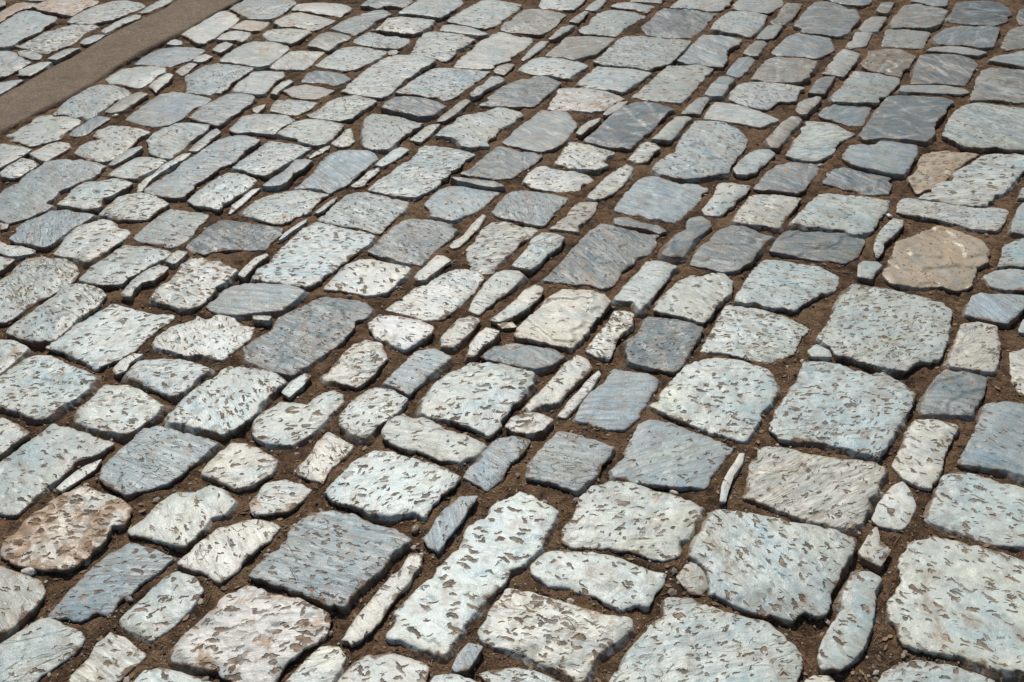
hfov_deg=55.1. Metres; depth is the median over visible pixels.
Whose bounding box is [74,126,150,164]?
paving stone
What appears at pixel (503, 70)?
paving stone
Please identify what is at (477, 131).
paving stone
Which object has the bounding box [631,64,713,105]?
paving stone
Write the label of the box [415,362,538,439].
paving stone
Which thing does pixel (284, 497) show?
paving stone
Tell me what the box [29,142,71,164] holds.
paving stone
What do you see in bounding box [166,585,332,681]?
paving stone
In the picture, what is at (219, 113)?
paving stone
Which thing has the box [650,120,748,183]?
paving stone
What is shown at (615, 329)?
paving stone
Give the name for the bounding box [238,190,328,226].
paving stone
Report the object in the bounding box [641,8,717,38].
paving stone
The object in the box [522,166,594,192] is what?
paving stone
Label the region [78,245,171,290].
paving stone
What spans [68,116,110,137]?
paving stone
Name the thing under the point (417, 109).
paving stone
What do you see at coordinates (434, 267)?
paving stone
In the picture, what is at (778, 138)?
paving stone
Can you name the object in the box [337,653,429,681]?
paving stone
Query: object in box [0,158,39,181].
paving stone
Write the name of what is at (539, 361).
paving stone
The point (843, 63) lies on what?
paving stone
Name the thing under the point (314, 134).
paving stone
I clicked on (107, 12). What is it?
paving stone
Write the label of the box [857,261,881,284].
paving stone
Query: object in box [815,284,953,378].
paving stone
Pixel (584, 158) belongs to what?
paving stone
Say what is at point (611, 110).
paving stone
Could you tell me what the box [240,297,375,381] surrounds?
paving stone
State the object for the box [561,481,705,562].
paving stone
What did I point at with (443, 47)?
paving stone
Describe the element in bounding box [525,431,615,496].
paving stone
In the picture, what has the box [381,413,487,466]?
paving stone
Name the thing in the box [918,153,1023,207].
paving stone
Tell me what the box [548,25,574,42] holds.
paving stone
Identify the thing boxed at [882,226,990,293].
paving stone
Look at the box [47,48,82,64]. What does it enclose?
paving stone
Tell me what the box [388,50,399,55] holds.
paving stone
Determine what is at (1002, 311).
paving stone
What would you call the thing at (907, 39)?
paving stone
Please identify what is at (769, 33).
paving stone
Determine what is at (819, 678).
paving stone
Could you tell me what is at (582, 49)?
paving stone
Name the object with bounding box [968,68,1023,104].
paving stone
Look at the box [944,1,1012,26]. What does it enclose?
paving stone
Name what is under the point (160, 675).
paving stone
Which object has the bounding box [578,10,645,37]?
paving stone
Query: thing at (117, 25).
paving stone
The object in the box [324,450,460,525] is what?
paving stone
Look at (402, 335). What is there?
paving stone
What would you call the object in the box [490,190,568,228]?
paving stone
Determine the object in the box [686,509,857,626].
paving stone
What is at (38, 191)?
paving stone
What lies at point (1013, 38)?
paving stone
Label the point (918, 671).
paving stone
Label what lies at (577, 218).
paving stone
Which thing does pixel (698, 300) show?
paving stone
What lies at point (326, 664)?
paving stone
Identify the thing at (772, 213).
paving stone
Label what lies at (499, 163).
paving stone
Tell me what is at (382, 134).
paving stone
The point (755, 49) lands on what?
paving stone
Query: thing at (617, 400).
paving stone
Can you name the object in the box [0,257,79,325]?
paving stone
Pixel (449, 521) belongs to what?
paving stone
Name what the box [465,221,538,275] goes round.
paving stone
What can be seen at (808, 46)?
paving stone
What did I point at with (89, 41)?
paving stone
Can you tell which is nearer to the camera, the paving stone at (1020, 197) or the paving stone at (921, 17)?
the paving stone at (1020, 197)
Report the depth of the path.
4.03 m
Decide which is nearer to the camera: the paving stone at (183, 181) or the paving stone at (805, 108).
the paving stone at (183, 181)
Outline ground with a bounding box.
[0,0,1023,681]
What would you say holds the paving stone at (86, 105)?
on the ground
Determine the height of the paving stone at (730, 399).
0.075 m
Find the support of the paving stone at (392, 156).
on the ground
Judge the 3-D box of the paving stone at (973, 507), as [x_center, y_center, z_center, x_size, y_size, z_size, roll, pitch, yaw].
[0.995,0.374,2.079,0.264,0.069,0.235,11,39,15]
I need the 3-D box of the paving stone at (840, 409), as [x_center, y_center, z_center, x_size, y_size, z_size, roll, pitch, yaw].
[0.785,0.182,2.322,0.310,0.078,0.350,16,40,20]
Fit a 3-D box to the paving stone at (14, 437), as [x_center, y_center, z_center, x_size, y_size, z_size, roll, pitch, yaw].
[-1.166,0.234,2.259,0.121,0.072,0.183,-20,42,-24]
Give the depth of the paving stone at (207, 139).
3.43 m
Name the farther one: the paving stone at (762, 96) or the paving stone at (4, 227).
the paving stone at (762, 96)
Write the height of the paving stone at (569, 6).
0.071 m
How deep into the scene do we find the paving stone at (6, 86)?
3.82 m
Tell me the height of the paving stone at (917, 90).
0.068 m
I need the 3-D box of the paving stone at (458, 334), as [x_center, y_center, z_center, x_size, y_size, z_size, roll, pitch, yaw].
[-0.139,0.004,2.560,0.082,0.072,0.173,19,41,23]
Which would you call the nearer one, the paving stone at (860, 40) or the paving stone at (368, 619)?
the paving stone at (368, 619)
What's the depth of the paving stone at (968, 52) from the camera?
4.10 m
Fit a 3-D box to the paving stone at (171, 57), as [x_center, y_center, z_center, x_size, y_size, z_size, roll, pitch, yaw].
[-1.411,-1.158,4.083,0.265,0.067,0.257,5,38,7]
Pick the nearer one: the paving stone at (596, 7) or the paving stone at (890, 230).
the paving stone at (890, 230)
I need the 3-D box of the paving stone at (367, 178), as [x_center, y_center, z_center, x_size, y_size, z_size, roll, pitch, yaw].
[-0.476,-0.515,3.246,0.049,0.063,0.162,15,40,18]
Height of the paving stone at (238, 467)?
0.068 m
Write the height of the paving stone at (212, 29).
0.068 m
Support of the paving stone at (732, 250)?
on the ground
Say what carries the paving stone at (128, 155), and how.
on the ground
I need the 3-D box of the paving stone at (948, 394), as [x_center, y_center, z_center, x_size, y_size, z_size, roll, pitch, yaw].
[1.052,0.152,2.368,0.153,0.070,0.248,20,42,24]
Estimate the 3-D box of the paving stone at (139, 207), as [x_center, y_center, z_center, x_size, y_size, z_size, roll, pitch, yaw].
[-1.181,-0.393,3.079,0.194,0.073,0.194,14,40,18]
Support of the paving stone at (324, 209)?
on the ground
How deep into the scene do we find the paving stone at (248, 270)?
2.79 m
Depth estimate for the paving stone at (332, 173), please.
3.26 m
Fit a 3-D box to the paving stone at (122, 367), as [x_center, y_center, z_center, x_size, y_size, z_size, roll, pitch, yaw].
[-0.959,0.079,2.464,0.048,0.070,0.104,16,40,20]
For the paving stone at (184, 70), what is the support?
on the ground
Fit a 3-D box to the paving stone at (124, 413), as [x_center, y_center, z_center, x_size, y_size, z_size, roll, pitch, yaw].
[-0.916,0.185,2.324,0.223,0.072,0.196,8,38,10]
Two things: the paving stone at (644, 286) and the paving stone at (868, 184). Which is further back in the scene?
the paving stone at (868, 184)
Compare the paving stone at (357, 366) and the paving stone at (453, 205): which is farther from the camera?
the paving stone at (453, 205)
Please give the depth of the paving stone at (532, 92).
3.75 m
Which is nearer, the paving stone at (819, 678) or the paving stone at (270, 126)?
the paving stone at (819, 678)
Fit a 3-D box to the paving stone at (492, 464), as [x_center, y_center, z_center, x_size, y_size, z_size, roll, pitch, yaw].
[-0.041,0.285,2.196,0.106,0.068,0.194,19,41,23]
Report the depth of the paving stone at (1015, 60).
4.00 m
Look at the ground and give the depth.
2.53 m
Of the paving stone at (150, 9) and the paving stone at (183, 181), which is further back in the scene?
the paving stone at (150, 9)
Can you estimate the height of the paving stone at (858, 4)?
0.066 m
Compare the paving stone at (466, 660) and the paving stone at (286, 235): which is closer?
the paving stone at (466, 660)
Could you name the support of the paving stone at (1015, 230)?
on the ground
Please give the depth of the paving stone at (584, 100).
3.70 m
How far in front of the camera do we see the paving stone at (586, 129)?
3.51 m
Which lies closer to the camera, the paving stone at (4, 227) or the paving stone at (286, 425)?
the paving stone at (286, 425)
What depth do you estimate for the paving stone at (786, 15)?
4.45 m
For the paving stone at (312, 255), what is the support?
on the ground
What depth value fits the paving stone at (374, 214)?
3.04 m
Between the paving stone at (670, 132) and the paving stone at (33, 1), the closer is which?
the paving stone at (670, 132)
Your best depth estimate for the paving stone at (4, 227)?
2.97 m
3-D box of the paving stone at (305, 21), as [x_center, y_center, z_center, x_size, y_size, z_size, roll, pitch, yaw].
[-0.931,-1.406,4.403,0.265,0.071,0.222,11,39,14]
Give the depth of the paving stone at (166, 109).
3.65 m
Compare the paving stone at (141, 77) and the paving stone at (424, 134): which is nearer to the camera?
the paving stone at (424, 134)
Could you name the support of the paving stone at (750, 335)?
on the ground
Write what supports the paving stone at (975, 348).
on the ground
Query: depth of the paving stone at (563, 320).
2.58 m
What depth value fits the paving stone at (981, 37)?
4.22 m
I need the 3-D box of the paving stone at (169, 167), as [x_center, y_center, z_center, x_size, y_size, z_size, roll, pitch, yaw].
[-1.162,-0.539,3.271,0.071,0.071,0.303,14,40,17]
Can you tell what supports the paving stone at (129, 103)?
on the ground
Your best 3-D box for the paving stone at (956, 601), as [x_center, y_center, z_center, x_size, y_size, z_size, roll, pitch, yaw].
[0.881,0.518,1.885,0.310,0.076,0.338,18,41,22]
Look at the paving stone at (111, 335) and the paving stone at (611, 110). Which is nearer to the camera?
the paving stone at (111, 335)
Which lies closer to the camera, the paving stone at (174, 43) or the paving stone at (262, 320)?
the paving stone at (262, 320)
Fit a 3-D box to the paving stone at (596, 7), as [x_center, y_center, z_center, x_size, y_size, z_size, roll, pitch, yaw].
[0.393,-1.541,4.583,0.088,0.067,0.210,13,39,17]
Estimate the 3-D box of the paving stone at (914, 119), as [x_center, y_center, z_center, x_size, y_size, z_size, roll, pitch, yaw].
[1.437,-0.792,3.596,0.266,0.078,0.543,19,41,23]
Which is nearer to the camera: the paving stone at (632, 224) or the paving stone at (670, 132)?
the paving stone at (632, 224)
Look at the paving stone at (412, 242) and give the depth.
2.90 m
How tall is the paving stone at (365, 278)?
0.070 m
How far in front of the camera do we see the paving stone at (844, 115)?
3.62 m
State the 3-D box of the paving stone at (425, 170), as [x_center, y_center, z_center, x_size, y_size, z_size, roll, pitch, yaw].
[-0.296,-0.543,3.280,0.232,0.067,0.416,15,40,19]
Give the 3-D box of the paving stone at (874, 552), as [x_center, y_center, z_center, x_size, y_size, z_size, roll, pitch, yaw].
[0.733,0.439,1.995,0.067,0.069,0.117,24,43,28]
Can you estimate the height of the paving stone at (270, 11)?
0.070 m
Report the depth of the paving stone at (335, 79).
3.88 m
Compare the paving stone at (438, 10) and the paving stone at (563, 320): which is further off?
the paving stone at (438, 10)
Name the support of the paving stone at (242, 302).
on the ground
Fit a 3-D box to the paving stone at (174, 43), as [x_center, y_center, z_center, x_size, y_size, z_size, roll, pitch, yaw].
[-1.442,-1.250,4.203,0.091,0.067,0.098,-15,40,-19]
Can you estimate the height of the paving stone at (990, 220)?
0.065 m
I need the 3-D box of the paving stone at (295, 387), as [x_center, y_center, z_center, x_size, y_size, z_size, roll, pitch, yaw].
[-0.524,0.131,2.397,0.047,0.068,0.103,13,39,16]
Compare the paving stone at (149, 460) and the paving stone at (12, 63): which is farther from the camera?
the paving stone at (12, 63)
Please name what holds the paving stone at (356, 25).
on the ground
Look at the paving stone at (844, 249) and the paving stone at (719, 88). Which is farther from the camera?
the paving stone at (719, 88)
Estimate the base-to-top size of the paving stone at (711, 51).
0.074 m
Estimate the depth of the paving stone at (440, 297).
2.68 m
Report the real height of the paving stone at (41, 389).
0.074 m
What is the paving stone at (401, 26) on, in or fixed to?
on the ground
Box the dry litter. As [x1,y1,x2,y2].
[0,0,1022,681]
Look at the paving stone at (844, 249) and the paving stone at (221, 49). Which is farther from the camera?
the paving stone at (221, 49)
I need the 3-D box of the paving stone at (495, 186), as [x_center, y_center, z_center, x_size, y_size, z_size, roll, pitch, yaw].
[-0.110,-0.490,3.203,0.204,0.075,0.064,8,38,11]
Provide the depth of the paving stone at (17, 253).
2.86 m
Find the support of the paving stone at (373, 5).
on the ground
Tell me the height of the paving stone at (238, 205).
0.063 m
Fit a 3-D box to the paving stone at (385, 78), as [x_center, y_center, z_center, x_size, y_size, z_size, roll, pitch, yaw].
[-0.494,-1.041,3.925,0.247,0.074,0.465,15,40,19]
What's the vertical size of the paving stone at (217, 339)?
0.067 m
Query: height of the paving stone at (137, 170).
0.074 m
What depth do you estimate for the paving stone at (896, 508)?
2.06 m
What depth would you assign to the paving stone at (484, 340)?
2.50 m
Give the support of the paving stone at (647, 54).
on the ground
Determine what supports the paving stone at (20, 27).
on the ground
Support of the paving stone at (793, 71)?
on the ground
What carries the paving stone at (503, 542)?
on the ground
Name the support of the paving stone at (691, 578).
on the ground
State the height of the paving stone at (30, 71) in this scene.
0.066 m
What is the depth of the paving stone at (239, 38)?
4.21 m
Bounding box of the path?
[0,0,242,134]
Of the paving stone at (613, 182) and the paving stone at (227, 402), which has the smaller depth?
the paving stone at (227, 402)
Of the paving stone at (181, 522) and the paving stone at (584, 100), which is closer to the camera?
the paving stone at (181, 522)
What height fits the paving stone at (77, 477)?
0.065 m
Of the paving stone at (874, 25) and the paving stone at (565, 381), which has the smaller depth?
the paving stone at (565, 381)
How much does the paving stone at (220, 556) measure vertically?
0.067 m
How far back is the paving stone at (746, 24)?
4.33 m
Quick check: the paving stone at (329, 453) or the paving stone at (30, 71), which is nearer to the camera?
the paving stone at (329, 453)
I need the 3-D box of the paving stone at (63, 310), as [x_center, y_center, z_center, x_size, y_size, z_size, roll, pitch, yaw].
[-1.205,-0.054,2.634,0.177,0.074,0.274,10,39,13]
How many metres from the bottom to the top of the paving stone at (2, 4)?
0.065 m
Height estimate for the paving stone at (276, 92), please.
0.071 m
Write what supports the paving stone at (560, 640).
on the ground
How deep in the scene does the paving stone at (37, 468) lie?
2.17 m
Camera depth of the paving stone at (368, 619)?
1.87 m
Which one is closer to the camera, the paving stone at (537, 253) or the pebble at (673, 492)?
the pebble at (673, 492)
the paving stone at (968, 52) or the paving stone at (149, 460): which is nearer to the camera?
the paving stone at (149, 460)
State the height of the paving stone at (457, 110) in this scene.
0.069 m
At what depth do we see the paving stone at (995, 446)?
2.21 m
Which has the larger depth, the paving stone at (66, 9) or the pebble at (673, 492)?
the paving stone at (66, 9)
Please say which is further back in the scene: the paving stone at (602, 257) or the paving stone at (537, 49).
the paving stone at (537, 49)
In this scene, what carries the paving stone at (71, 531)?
on the ground
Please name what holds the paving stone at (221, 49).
on the ground
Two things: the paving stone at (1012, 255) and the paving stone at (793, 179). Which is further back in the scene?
the paving stone at (793, 179)
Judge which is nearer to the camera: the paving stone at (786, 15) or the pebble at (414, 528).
the pebble at (414, 528)
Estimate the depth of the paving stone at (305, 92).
3.77 m
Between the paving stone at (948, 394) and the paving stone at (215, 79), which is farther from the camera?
the paving stone at (215, 79)
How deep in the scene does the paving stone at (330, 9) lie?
4.51 m
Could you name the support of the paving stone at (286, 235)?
on the ground
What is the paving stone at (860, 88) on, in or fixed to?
on the ground
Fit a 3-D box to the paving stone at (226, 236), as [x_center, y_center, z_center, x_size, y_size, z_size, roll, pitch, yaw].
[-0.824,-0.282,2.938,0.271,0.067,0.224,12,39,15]
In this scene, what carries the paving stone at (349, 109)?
on the ground
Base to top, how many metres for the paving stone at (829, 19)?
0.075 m
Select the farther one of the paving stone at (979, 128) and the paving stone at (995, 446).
the paving stone at (979, 128)
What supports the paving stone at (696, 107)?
on the ground
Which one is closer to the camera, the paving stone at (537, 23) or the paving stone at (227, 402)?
the paving stone at (227, 402)
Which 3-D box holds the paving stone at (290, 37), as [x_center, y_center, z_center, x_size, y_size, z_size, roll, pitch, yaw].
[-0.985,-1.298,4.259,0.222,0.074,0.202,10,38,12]
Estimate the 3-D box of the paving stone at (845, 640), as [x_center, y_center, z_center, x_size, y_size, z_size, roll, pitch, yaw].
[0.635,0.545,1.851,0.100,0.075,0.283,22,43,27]
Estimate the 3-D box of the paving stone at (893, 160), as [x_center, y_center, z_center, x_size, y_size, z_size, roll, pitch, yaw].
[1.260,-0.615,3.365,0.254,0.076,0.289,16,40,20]
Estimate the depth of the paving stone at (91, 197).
3.12 m
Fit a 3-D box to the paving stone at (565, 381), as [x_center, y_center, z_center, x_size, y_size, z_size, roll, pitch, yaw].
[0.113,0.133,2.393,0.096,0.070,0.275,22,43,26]
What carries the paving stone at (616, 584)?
on the ground
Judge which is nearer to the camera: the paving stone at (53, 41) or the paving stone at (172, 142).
the paving stone at (172, 142)
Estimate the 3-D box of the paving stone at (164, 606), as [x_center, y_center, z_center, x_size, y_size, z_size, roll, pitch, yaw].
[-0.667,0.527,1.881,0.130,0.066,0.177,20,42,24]
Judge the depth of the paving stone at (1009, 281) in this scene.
2.74 m
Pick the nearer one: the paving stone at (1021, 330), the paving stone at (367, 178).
the paving stone at (1021, 330)
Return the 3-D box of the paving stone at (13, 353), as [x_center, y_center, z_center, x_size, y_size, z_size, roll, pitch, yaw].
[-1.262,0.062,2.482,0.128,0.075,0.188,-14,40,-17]
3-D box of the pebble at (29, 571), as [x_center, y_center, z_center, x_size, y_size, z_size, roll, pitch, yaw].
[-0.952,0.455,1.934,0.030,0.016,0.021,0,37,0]
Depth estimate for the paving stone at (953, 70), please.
3.93 m
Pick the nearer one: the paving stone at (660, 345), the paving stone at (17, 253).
the paving stone at (660, 345)
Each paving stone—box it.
[0,0,5,9]
[0,2,35,23]
[0,10,58,50]
[0,51,31,79]
[0,80,23,95]
[0,144,32,171]
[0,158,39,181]
[0,159,106,225]
[0,223,9,232]
[0,241,36,260]
[0,256,14,275]
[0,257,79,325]
[0,339,35,375]
[0,355,102,424]
[0,417,30,461]
[0,424,114,518]
[0,486,132,573]
[0,566,46,641]
[0,617,85,681]
[6,115,83,147]
[6,283,107,348]
[9,209,97,251]
[15,24,98,54]
[17,50,42,60]
[17,61,53,78]
[27,0,45,2]
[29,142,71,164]
[31,0,99,18]
[46,304,175,371]
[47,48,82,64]
[48,543,173,623]
[52,84,131,122]
[53,219,130,268]
[56,459,101,493]
[57,178,132,213]
[67,0,145,25]
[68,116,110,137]
[68,632,146,681]
[72,384,172,442]
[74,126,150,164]
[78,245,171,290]
[80,35,104,47]
[97,192,169,223]
[99,426,224,499]
[100,15,140,36]
[105,66,166,89]
[105,92,148,114]
[105,157,166,182]
[108,146,143,168]
[113,353,144,378]
[119,571,203,643]
[120,265,168,301]
[120,358,215,403]
[125,92,211,128]
[127,485,238,552]
[133,209,208,249]
[134,47,205,67]
[134,668,209,681]
[137,153,192,192]
[138,0,174,14]
[143,135,259,201]
[146,123,209,160]
[147,258,238,314]
[148,73,173,94]
[152,315,254,363]
[162,366,286,440]
[165,39,183,47]
[165,250,189,268]
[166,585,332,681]
[175,63,197,76]
[177,519,280,585]
[181,11,239,47]
[184,63,254,95]
[186,220,283,256]
[187,173,258,212]
[188,129,221,153]
[189,93,257,129]
[193,54,212,65]
[200,443,280,491]
[206,283,309,322]
[212,42,234,55]
[216,31,255,45]
[219,41,290,70]
[228,188,260,215]
[229,0,296,22]
[229,20,269,33]
[229,71,286,97]
[229,114,295,138]
[231,141,311,179]
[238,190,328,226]
[238,254,269,283]
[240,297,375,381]
[248,510,412,614]
[249,479,311,517]
[250,222,377,290]
[250,390,346,449]
[252,104,265,113]
[252,315,272,327]
[261,28,311,45]
[262,158,313,191]
[268,100,317,116]
[270,51,325,71]
[270,80,293,98]
[273,12,335,31]
[276,119,343,149]
[279,219,307,242]
[281,373,310,401]
[283,84,334,100]
[285,646,348,681]
[291,3,352,17]
[293,432,355,484]
[294,150,378,195]
[301,70,351,86]
[306,32,351,53]
[306,95,376,122]
[307,146,329,159]
[315,46,387,72]
[315,197,336,216]
[318,192,409,234]
[319,339,387,390]
[324,259,412,298]
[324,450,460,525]
[330,9,392,35]
[331,128,355,149]
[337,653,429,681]
[338,387,407,446]
[341,54,436,100]
[341,552,423,648]
[351,168,379,188]
[353,32,411,50]
[359,114,424,154]
[360,0,413,10]
[367,219,459,267]
[367,315,433,353]
[368,145,475,200]
[375,16,436,37]
[375,147,408,168]
[381,96,448,122]
[381,348,454,397]
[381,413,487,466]
[386,269,484,322]
[386,491,558,663]
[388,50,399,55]
[395,68,490,102]
[397,0,463,21]
[409,124,441,145]
[410,31,475,62]
[412,255,450,285]
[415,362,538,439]
[423,496,477,554]
[424,186,499,224]
[430,674,475,681]
[435,107,524,151]
[436,99,470,123]
[438,316,480,354]
[439,24,489,40]
[447,0,522,30]
[449,214,485,250]
[450,177,505,191]
[451,643,482,675]
[452,32,532,70]
[460,146,542,180]
[463,436,530,491]
[464,327,500,363]
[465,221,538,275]
[468,270,528,316]
[469,76,505,101]
[477,588,635,681]
[478,75,561,109]
[479,668,558,681]
[480,343,565,375]
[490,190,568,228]
[490,284,543,325]
[493,63,514,76]
[497,322,516,332]
[500,9,565,37]
[501,110,578,153]
[505,412,552,439]
[511,232,564,275]
[513,289,611,353]
[517,57,588,81]
[521,41,549,61]
[521,355,591,412]
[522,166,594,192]
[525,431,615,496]
[530,551,666,612]
[538,0,585,12]
[540,224,659,291]
[545,36,615,62]
[547,87,624,114]
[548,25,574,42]
[549,202,597,234]
[553,142,616,175]
[556,371,601,419]
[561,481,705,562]
[569,11,588,24]
[572,369,660,432]
[573,66,651,95]
[576,118,601,139]
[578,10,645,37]
[583,101,674,152]
[584,0,606,13]
[584,164,633,201]
[585,311,634,361]
[592,36,691,72]
[603,101,628,118]
[608,419,733,491]
[609,597,802,681]
[610,2,654,14]
[612,217,665,235]
[612,261,680,318]
[614,176,707,223]
[623,317,703,375]
[627,142,660,165]
[630,0,665,4]
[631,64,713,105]
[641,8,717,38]
[647,357,781,443]
[650,116,692,143]
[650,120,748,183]
[653,273,733,326]
[657,216,711,265]
[670,0,732,12]
[676,562,707,597]
[677,34,742,70]
[681,97,709,116]
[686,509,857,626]
[689,225,775,274]
[700,305,808,364]
[701,183,750,217]
[703,76,735,101]
[703,102,778,129]
[709,11,767,38]
[719,453,744,505]
[726,57,754,79]
[727,82,804,111]
[729,194,801,234]
[730,0,783,15]
[732,149,774,179]
[733,260,838,314]
[741,40,767,58]
[741,446,888,539]
[750,56,819,85]
[753,162,819,196]
[754,24,783,41]
[762,116,801,151]
[768,3,802,28]
[769,230,865,265]
[769,361,916,462]
[772,33,834,60]
[785,121,855,163]
[787,193,890,238]
[793,1,860,38]
[795,96,821,119]
[804,675,834,681]
[806,344,831,362]
[807,76,835,97]
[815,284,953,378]
[816,571,883,675]
[817,104,871,125]
[821,49,861,79]
[822,167,892,196]
[823,0,872,8]
[828,71,899,107]
[841,140,918,180]
[845,32,872,50]
[856,95,953,145]
[856,527,891,573]
[857,49,915,79]
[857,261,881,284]
[858,17,888,33]
[871,481,916,532]
[872,218,903,260]
[874,2,893,16]
[877,660,994,681]
[882,29,930,49]
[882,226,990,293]
[884,4,947,32]
[885,536,1023,681]
[891,419,959,491]
[895,85,969,96]
[896,198,1008,233]
[906,150,978,196]
[909,0,948,8]
[910,54,978,86]
[916,369,987,420]
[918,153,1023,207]
[923,472,1023,551]
[926,46,986,58]
[929,26,999,49]
[941,103,1023,153]
[942,322,1000,376]
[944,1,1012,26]
[957,401,1023,485]
[962,293,1023,328]
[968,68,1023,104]
[981,269,1023,293]
[985,51,1023,69]
[994,238,1023,269]
[1000,26,1023,51]
[1007,202,1023,238]
[1008,349,1023,393]
[1016,8,1023,26]
[1016,187,1023,201]
[1017,319,1023,335]
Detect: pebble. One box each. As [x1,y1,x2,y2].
[21,567,36,575]
[411,524,418,533]
[670,490,677,495]
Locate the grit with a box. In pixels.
[0,0,1023,681]
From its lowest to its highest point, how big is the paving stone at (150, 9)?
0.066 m
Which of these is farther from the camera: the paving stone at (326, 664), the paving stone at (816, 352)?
the paving stone at (816, 352)
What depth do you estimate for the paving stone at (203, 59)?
4.03 m
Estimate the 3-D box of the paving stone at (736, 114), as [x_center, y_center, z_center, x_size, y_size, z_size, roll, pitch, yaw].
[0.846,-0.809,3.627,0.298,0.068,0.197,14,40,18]
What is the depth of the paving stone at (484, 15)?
4.46 m
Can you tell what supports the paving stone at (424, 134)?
on the ground
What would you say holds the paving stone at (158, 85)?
on the ground
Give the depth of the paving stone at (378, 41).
4.19 m
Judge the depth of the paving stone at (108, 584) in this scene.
1.91 m
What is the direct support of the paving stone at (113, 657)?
on the ground
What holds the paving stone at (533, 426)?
on the ground
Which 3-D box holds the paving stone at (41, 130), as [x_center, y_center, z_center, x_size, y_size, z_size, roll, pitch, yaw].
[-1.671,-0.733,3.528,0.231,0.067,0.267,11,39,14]
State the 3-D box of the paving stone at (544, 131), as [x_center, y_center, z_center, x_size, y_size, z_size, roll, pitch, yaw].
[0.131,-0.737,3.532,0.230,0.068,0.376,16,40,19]
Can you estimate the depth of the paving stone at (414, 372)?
2.42 m
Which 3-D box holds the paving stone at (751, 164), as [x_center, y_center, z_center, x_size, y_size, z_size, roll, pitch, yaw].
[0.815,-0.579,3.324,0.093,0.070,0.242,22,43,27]
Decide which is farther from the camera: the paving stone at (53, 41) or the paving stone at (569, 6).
the paving stone at (569, 6)
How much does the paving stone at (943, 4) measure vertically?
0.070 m
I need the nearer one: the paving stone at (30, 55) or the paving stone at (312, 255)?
the paving stone at (312, 255)
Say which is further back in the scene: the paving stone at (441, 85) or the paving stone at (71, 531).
the paving stone at (441, 85)
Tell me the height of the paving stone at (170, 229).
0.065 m
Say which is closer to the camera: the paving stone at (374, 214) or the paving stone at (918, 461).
the paving stone at (918, 461)
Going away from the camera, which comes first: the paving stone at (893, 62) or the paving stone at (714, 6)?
the paving stone at (893, 62)
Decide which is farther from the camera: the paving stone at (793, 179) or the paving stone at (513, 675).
the paving stone at (793, 179)
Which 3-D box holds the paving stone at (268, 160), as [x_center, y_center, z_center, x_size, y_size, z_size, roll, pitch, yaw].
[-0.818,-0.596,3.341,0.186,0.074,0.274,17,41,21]
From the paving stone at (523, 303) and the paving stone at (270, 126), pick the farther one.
the paving stone at (270, 126)
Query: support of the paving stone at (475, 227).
on the ground
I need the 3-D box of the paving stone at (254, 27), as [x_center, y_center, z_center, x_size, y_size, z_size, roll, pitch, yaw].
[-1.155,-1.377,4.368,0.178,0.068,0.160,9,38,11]
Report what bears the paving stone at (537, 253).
on the ground
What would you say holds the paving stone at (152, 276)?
on the ground
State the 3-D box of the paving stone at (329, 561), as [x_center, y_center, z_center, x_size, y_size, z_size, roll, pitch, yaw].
[-0.359,0.450,1.974,0.248,0.076,0.266,22,42,26]
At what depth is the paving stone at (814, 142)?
3.43 m
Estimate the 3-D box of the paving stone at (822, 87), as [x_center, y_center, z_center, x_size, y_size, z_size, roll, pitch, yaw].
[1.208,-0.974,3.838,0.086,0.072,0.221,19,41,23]
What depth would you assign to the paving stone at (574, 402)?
2.35 m
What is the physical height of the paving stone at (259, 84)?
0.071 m
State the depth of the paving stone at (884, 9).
4.50 m
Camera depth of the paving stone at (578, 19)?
4.40 m
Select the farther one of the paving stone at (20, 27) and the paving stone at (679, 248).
the paving stone at (20, 27)
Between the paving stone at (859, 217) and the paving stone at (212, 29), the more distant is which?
the paving stone at (212, 29)
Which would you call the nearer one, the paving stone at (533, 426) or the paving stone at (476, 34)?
the paving stone at (533, 426)
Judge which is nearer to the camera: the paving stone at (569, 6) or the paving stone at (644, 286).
the paving stone at (644, 286)
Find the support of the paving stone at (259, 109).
on the ground
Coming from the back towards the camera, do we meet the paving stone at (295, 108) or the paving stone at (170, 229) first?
the paving stone at (295, 108)
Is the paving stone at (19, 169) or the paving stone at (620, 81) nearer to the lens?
the paving stone at (19, 169)
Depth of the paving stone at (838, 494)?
2.10 m
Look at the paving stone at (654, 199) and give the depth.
3.11 m
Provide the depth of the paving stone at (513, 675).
1.74 m
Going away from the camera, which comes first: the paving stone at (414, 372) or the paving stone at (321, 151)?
the paving stone at (414, 372)
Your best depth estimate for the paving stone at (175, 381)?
2.40 m
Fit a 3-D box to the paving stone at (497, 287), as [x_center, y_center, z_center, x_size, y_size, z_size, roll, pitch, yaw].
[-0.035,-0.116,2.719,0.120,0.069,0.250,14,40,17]
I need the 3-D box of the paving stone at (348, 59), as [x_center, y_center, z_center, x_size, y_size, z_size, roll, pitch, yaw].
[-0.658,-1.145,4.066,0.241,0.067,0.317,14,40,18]
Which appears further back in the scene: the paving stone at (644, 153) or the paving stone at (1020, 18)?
the paving stone at (1020, 18)
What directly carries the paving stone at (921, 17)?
on the ground
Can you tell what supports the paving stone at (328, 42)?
on the ground
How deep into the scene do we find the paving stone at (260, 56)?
4.05 m
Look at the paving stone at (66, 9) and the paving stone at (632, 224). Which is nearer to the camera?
the paving stone at (632, 224)
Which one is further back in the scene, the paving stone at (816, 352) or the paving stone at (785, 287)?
the paving stone at (785, 287)
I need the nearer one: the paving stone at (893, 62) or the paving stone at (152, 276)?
the paving stone at (152, 276)
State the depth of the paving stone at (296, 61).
4.01 m
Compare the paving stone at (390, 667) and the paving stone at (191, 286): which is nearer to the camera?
the paving stone at (390, 667)
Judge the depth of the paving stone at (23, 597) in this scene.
1.87 m

